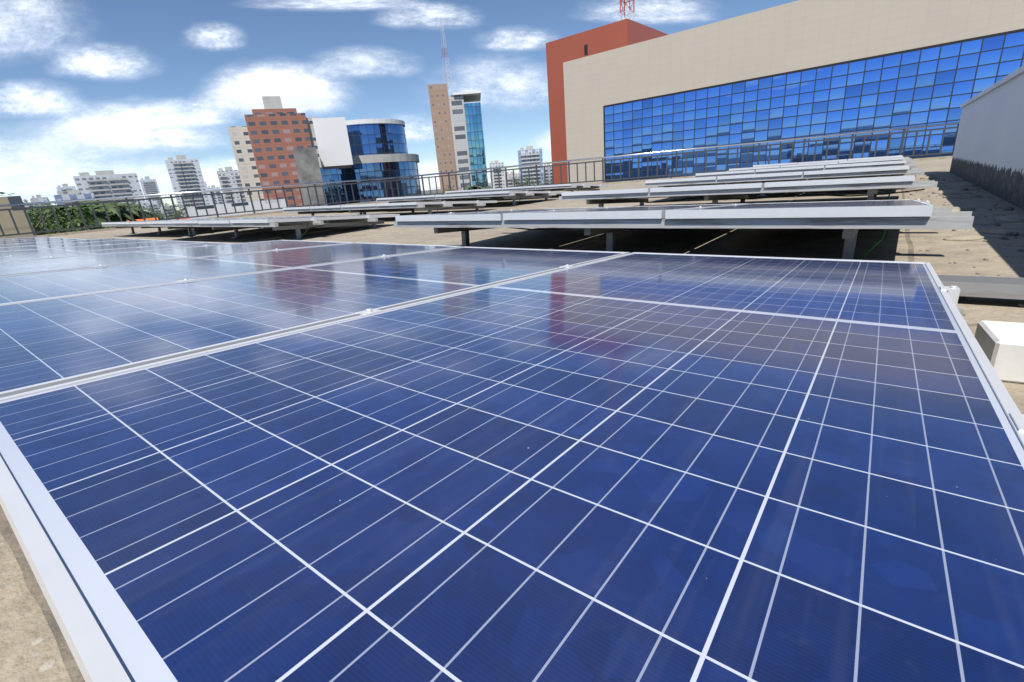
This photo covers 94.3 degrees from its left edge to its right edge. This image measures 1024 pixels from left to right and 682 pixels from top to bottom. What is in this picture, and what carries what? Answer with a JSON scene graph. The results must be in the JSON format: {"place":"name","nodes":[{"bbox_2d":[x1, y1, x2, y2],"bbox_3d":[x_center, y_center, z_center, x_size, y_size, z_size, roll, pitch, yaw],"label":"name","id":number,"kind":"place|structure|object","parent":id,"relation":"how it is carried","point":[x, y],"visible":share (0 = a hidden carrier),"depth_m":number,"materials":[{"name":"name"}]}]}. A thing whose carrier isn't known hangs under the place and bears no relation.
{"place":"outdoors","nodes":[
{"label":"outdoors","id":0,"kind":"place"},
{"bbox_2d":[0,0,47,50],"bbox_3d":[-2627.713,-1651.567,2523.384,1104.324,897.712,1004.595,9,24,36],"label":"cloud","id":1,"kind":"structure","parent":0,"point":[9,22],"depth_m":2523.38,"materials":[{"name":"white"}]},
{"bbox_2d":[1,86,69,113],"bbox_3d":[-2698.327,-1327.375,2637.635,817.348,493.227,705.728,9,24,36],"label":"cloud","id":2,"kind":"structure","parent":0,"point":[23,100],"depth_m":2637.63,"materials":[{"name":"white"}]},
{"bbox_2d":[31,195,50,205],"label":"building","id":3,"kind":"structure","parent":0,"point":[40,198],"depth_m":522.37,"materials":[{"name":"grey"}]},
{"bbox_2d":[0,146,84,195],"bbox_3d":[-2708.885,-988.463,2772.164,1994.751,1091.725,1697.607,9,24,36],"label":"cloud","id":4,"kind":"structure","parent":0,"point":[36,165],"depth_m":2772.16,"materials":[{"name":"white"}]},
{"bbox_2d":[56,184,75,193],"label":"building","id":5,"kind":"structure","parent":0,"point":[65,188],"depth_m":639.81,"materials":[{"name":"grey"}]},
{"bbox_2d":[63,51,140,76],"bbox_3d":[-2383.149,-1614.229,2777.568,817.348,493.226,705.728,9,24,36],"label":"cloud","id":6,"kind":"structure","parent":0,"point":[96,64],"depth_m":2777.57,"materials":[{"name":"white"}]},
{"bbox_2d":[73,170,146,210],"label":"apartment building","id":7,"kind":"structure","parent":0,"point":[104,183],"depth_m":311.81,"materials":[{"name":"grey"}]},
{"bbox_2d":[53,107,207,148],"bbox_3d":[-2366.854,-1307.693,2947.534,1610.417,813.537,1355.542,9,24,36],"label":"cloud","id":8,"kind":"structure","parent":0,"point":[138,128],"depth_m":2947.53,"materials":[{"name":"white"}]},
{"bbox_2d":[139,176,163,214],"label":"tower","id":9,"kind":"structure","parent":0,"point":[148,185],"depth_m":694.23,"materials":[{"name":"grey"}]},
{"bbox_2d":[139,169,208,193],"bbox_3d":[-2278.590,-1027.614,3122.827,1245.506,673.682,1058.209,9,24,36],"label":"cloud","id":10,"kind":"structure","parent":0,"point":[165,181],"depth_m":3122.82,"materials":[{"name":"white"}]},
{"bbox_2d":[165,155,210,216],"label":"white tower","id":11,"kind":"structure","parent":0,"point":[185,175],"depth_m":413.80,"materials":[{"name":"grey"}]},
{"bbox_2d":[169,109,222,124],"bbox_3d":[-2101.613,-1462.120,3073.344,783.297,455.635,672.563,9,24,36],"label":"cloud","id":12,"kind":"structure","parent":0,"point":[205,117],"depth_m":3073.34,"materials":[{"name":"white"}]},
{"bbox_2d":[198,30,230,47],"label":"cloud","id":13,"kind":"structure","parent":0,"point":[205,36],"depth_m":2981.32,"materials":[{"name":"white"}]},
{"bbox_2d":[202,162,237,187],"bbox_3d":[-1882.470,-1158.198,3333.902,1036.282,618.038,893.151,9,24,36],"label":"cloud","id":14,"kind":"structure","parent":0,"point":[210,177],"depth_m":3333.90,"materials":[{"name":"white"}]},
{"bbox_2d":[216,167,245,203],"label":"white tower","id":15,"kind":"structure","parent":0,"point":[228,177],"depth_m":389.39,"materials":[{"name":"grey"}]},
{"bbox_2d":[206,67,341,114],"bbox_3d":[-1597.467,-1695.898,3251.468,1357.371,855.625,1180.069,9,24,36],"label":"cloud","id":16,"kind":"structure","parent":0,"point":[300,90],"depth_m":3251.47,"materials":[{"name":"white"}]},
{"bbox_2d":[177,183,490,215],"bbox_3d":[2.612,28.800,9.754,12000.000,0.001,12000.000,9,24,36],"label":"city ground","id":17,"kind":"structure","parent":0,"point":[439,190],"depth_m":2604.48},
{"bbox_2d":[0,196,34,238],"bbox_3d":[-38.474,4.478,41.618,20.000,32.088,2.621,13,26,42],"label":"building","id":18,"kind":"structure","parent":17,"relation":"on","point":[7,223],"depth_m":30.53,"materials":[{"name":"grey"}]},
{"bbox_2d":[23,198,48,209],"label":"building","id":19,"kind":"structure","parent":17,"relation":"on","point":[34,200],"depth_m":348.51,"materials":[{"name":"grey"}]},
{"bbox_2d":[31,199,67,234],"bbox_3d":[-52.392,0.541,55.852,7.695,32.646,9.169,9,24,36],"label":"tree","id":20,"kind":"object","parent":17,"relation":"on","point":[35,228],"visible":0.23,"depth_m":53.25,"materials":[{"name":"green plant"}]},
{"bbox_2d":[27,210,103,233],"bbox_3d":[-58.566,-0.410,60.265,16.874,32.612,13.758,-16,21,-28],"label":"tree","id":21,"kind":"object","parent":17,"relation":"on","point":[50,221],"visible":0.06,"depth_m":59.23,"materials":[{"name":"green plant"}]},
{"bbox_2d":[39,209,93,229],"bbox_3d":[-58.249,-2.273,66.868,9.791,31.817,5.582,-1,19,10],"label":"tree","id":22,"kind":"object","parent":17,"relation":"on","point":[61,220],"visible":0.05,"depth_m":62.35,"materials":[{"name":"green plant"}]},
{"bbox_2d":[38,206,101,222],"bbox_3d":[-59.512,-3.453,70.027,7.572,32.196,8.371,9,24,36],"label":"palm","id":23,"kind":"object","parent":17,"relation":"on","point":[46,210],"visible":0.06,"depth_m":63.30,"materials":[{"name":"green plant"}]},
{"bbox_2d":[36,202,108,234],"bbox_3d":[-55.797,-0.600,60.745,12.971,32.206,14.150,9,24,36],"label":"tree","id":24,"kind":"object","parent":17,"relation":"on","point":[88,221],"visible":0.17,"depth_m":57.84,"materials":[{"name":"green plant"}]},
{"bbox_2d":[54,190,95,206],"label":"building","id":25,"kind":"structure","parent":17,"relation":"on","point":[71,195],"depth_m":287.29,"materials":[{"name":"grey"}]},
{"bbox_2d":[50,201,106,221],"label":"palm","id":26,"kind":"object","parent":17,"relation":"on","point":[88,204],"visible":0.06,"depth_m":73.26,"materials":[{"name":"green plant"}]},
{"bbox_2d":[51,204,121,230],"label":"palm","id":27,"kind":"object","parent":17,"relation":"on","point":[96,208],"visible":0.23,"depth_m":66.33,"materials":[{"name":"green plant"}]},
{"bbox_2d":[87,202,126,208],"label":"palm","id":28,"kind":"object","parent":17,"relation":"on","point":[113,203],"visible":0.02,"depth_m":79.00,"materials":[{"name":"green plant"}]},
{"bbox_2d":[89,203,143,227],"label":"palm","id":29,"kind":"object","parent":17,"relation":"on","point":[125,217],"visible":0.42,"depth_m":71.79,"materials":[{"name":"green plant"}]},
{"bbox_2d":[118,204,150,218],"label":"palm","id":30,"kind":"object","parent":17,"relation":"on","point":[135,210],"visible":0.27,"depth_m":86.35,"materials":[{"name":"green plant"}]},
{"bbox_2d":[132,208,155,219],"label":"palm","id":31,"kind":"object","parent":17,"relation":"on","point":[135,217],"visible":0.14,"depth_m":90.59,"materials":[{"name":"green plant"}]},
{"bbox_2d":[127,206,164,219],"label":"tree","id":32,"kind":"object","parent":17,"relation":"on","point":[152,216],"visible":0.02,"depth_m":96.15,"materials":[{"name":"green plant"}]},
{"bbox_2d":[113,217,189,226],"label":"tiled house roofs","id":33,"kind":"structure","parent":17,"relation":"on","point":[148,219],"depth_m":77.40,"materials":[{"name":"orange tile"}]},
{"bbox_2d":[145,200,159,213],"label":"building","id":34,"kind":"structure","parent":17,"relation":"on","point":[155,203],"depth_m":544.74,"materials":[{"name":"grey"}]},
{"bbox_2d":[155,211,175,218],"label":"tree","id":35,"kind":"object","parent":17,"relation":"on","point":[160,213],"visible":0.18,"depth_m":109.97,"materials":[{"name":"green plant"}]},
{"bbox_2d":[160,204,174,218],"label":"building","id":36,"kind":"structure","parent":17,"relation":"on","point":[161,208],"depth_m":514.11,"materials":[{"name":"grey"}]},
{"bbox_2d":[150,202,189,217],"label":"tree","id":37,"kind":"object","parent":17,"relation":"on","point":[184,212],"visible":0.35,"depth_m":119.47,"materials":[{"name":"green plant"}]},
{"bbox_2d":[167,210,188,217],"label":"tree","id":38,"kind":"object","parent":17,"relation":"on","point":[174,213],"visible":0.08,"depth_m":119.88,"materials":[{"name":"green plant"}]},
{"bbox_2d":[207,185,222,204],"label":"tower","id":39,"kind":"structure","parent":17,"relation":"on","point":[218,199],"depth_m":575.47,"materials":[{"name":"grey"}]},
{"bbox_2d":[187,199,285,218],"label":"building","id":40,"kind":"structure","parent":17,"relation":"on","point":[201,210],"depth_m":62.83,"materials":[{"name":"grey"}]},
{"bbox_2d":[227,96,320,206],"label":"brick apartment building","id":41,"kind":"structure","parent":17,"relation":"on","point":[269,137],"depth_m":126.84,"materials":[{"name":"red brick"}]},
{"bbox_2d":[292,117,421,206],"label":"office building","id":42,"kind":"structure","parent":17,"relation":"on","point":[358,149],"depth_m":90.67,"materials":[{"name":"glass"}]},
{"bbox_2d":[465,185,482,189],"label":"trees","id":43,"kind":"object","parent":17,"relation":"on","point":[472,187],"visible":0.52,"depth_m":142.15,"materials":[{"name":"green plant"}]},
{"bbox_2d":[489,160,505,187],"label":"tower","id":44,"kind":"structure","parent":17,"relation":"on","point":[495,180],"depth_m":490.93,"materials":[{"name":"grey concrete"}]},
{"bbox_2d":[505,171,519,186],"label":"tower","id":45,"kind":"structure","parent":17,"relation":"on","point":[510,176],"depth_m":454.11,"materials":[{"name":"grey concrete"}]},
{"bbox_2d":[510,174,535,186],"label":"tree","id":46,"kind":"object","parent":17,"relation":"on","point":[518,184],"visible":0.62,"depth_m":170.52,"materials":[{"name":"green plant"}]},
{"bbox_2d":[524,173,552,185],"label":"tree","id":47,"kind":"object","parent":17,"relation":"on","point":[525,182],"visible":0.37,"depth_m":164.18,"materials":[{"name":"green plant"}]},
{"bbox_2d":[543,164,552,184],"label":"apartment building","id":48,"kind":"structure","parent":17,"relation":"on","point":[548,170],"depth_m":470.08,"materials":[{"name":"grey concrete"}]},
{"bbox_2d":[546,0,1023,183],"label":"building","id":49,"kind":"structure","parent":17,"relation":"on","point":[802,68],"depth_m":45.77,"materials":[{"name":"glass"}]},
{"bbox_2d":[288,0,390,8],"bbox_3d":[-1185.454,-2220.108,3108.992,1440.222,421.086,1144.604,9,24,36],"label":"cloud","id":50,"kind":"structure","parent":0,"point":[343,4],"depth_m":3108.99,"materials":[{"name":"white"}]},
{"bbox_2d":[324,55,391,74],"bbox_3d":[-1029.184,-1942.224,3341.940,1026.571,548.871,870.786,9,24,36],"label":"cloud","id":51,"kind":"structure","parent":0,"point":[366,64],"depth_m":3341.94,"materials":[{"name":"white"}]},
{"bbox_2d":[0,0,797,210],"label":"sky","id":52,"kind":"structure","parent":0,"point":[176,73],"materials":[{"name":"blue"}]},
{"bbox_2d":[404,125,432,139],"bbox_3d":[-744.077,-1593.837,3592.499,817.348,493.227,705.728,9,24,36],"label":"cloud","id":53,"kind":"structure","parent":0,"point":[409,134],"depth_m":3592.50,"materials":[{"name":"white"}]},
{"bbox_2d":[390,6,464,25],"bbox_3d":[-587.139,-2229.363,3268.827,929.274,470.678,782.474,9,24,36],"label":"cloud","id":54,"kind":"structure","parent":0,"point":[431,14],"depth_m":3268.82,"materials":[{"name":"white"}]},
{"bbox_2d":[419,165,440,190],"bbox_3d":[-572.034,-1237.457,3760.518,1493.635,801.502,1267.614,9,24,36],"label":"cloud","id":55,"kind":"structure","parent":0,"point":[428,169],"depth_m":3760.52,"materials":[{"name":"white"}]},
{"bbox_2d":[428,21,487,192],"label":"high-rise building","id":56,"kind":"structure","parent":0,"point":[458,130],"depth_m":192.05,"materials":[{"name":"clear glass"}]},
{"bbox_2d":[460,71,546,103],"bbox_3d":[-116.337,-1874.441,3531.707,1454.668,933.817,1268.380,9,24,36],"label":"cloud","id":57,"kind":"structure","parent":0,"point":[516,85],"depth_m":3531.71,"materials":[{"name":"white"}]},
{"bbox_2d":[0,156,1023,681],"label":"roof slab","id":58,"kind":"structure","parent":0,"point":[34,646],"depth_m":3.06,"materials":[{"name":"beige concrete"}]},
{"bbox_2d":[0,237,85,243],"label":"solar panel","id":59,"kind":"object","parent":58,"relation":"on","point":[25,240],"visible":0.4,"depth_m":7.79,"materials":[{"name":"glass"}]},
{"bbox_2d":[0,238,233,261],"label":"solar table","id":60,"kind":"object","parent":58,"relation":"on","point":[27,251],"visible":0.48,"depth_m":4.52,"materials":[{"name":"glass"}]},
{"bbox_2d":[101,218,222,234],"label":"solar table","id":61,"kind":"object","parent":58,"relation":"on","point":[141,224],"visible":0.41,"depth_m":10.22,"materials":[{"name":"metal"}]},
{"bbox_2d":[149,214,399,239],"bbox_3d":[-3.893,-1.813,7.605,4.368,0.324,2.007,10,20,36],"label":"solar table","id":62,"kind":"object","parent":58,"relation":"on","point":[297,223],"visible":0.95,"depth_m":6.63,"materials":[{"name":"metal"}]},
{"bbox_2d":[283,200,496,215],"bbox_3d":[-2.479,-2.532,9.351,4.368,0.324,2.005,10,20,36],"label":"solar table","id":63,"kind":"object","parent":58,"relation":"on","point":[412,207],"visible":0.89,"depth_m":8.48,"materials":[{"name":"metal"}]},
{"bbox_2d":[376,191,562,205],"bbox_3d":[-1.063,-3.253,11.099,4.368,0.324,2.008,10,20,36],"label":"solar table","id":64,"kind":"object","parent":58,"relation":"on","point":[514,195],"visible":0.83,"depth_m":10.24,"materials":[{"name":"metal"}]},
{"bbox_2d":[0,122,959,236],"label":"railing","id":65,"kind":"object","parent":58,"relation":"on","point":[852,137],"visible":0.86,"depth_m":17.19,"materials":[{"name":"grey metal"}]},
{"bbox_2d":[0,240,1023,681],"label":"solar table","id":66,"kind":"object","parent":58,"relation":"on","point":[288,460],"visible":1,"depth_m":0.41,"materials":[{"name":"glass"}]},
{"bbox_2d":[445,184,609,194],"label":"solar table","id":67,"kind":"object","parent":58,"relation":"on","point":[574,187],"visible":0.69,"depth_m":11.83,"materials":[{"name":"metal"}]},
{"bbox_2d":[393,199,973,259],"bbox_3d":[0.947,-0.801,3.427,3.356,0.324,2.005,10,20,36],"label":"solar table","id":68,"kind":"object","parent":58,"relation":"on","point":[851,219],"visible":0.96,"depth_m":2.35,"materials":[{"name":"metal"}]},
{"bbox_2d":[559,175,937,206],"bbox_3d":[2.361,-1.521,5.173,3.356,0.324,2.007,10,20,36],"label":"solar table","id":69,"kind":"object","parent":58,"relation":"on","point":[714,194],"visible":0.91,"depth_m":4.29,"materials":[{"name":"metal"}]},
{"bbox_2d":[642,165,924,199],"bbox_3d":[3.776,-2.240,6.920,3.356,0.324,2.005,10,20,36],"label":"solar table","id":70,"kind":"object","parent":58,"relation":"on","point":[825,174],"visible":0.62,"depth_m":6.06,"materials":[{"name":"metal"}]},
{"bbox_2d":[693,160,917,177],"bbox_3d":[5.191,-2.960,8.667,3.356,0.324,2.006,10,20,36],"label":"solar table","id":71,"kind":"object","parent":58,"relation":"on","point":[834,167],"visible":0.42,"depth_m":7.71,"materials":[{"name":"metal"}]},
{"bbox_2d":[727,157,913,171],"bbox_3d":[6.606,-3.680,10.413,3.356,0.324,2.007,10,20,36],"label":"solar table","id":72,"kind":"object","parent":58,"relation":"on","point":[836,163],"visible":0.23,"depth_m":9.45,"materials":[{"name":"metal"}]},
{"bbox_2d":[753,155,910,166],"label":"solar table","id":73,"kind":"object","parent":58,"relation":"on","point":[898,156],"visible":0.21,"depth_m":11.27,"materials":[{"name":"metal"}]},
{"bbox_2d":[937,275,1023,299],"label":"cable tray","id":74,"kind":"object","parent":58,"relation":"on","point":[993,287],"visible":0.01,"depth_m":1.56,"materials":[{"name":"metal"}]},
{"bbox_2d":[950,65,1023,209],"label":"parapet wall","id":75,"kind":"structure","parent":58,"relation":"on","point":[988,154],"depth_m":4.84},
{"bbox_2d":[974,320,1023,383],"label":"box","id":76,"kind":"object","parent":58,"relation":"on","point":[1001,343],"depth_m":1.06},
{"bbox_2d":[489,32,543,49],"bbox_3d":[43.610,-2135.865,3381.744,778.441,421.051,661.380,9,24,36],"label":"cloud","id":77,"kind":"structure","parent":0,"point":[529,42],"depth_m":3381.74,"materials":[{"name":"white"}]},
{"bbox_2d":[518,146,543,185],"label":"tower","id":78,"kind":"structure","parent":0,"point":[529,155],"depth_m":402.13,"materials":[{"name":"grey concrete"}]},
{"bbox_2d":[537,136,550,152],"bbox_3d":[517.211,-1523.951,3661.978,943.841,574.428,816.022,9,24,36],"label":"cloud","id":79,"kind":"structure","parent":0,"point":[545,144],"depth_m":3661.98,"materials":[{"name":"white"}]},
{"bbox_2d":[93,177,1023,314],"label":"roof rubble","id":80,"kind":"object","parent":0,"point":[1011,233],"visible":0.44,"depth_m":2.60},
{"bbox_2d":[214,174,1023,335],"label":"roof dirt mounds","id":81,"kind":"object","parent":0,"point":[999,230],"visible":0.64,"depth_m":3.06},
{"bbox_2d":[603,0,695,22],"bbox_3d":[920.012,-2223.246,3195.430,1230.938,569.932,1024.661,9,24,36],"label":"cloud","id":82,"kind":"structure","parent":0,"point":[652,12],"depth_m":3195.43,"materials":[{"name":"white"}]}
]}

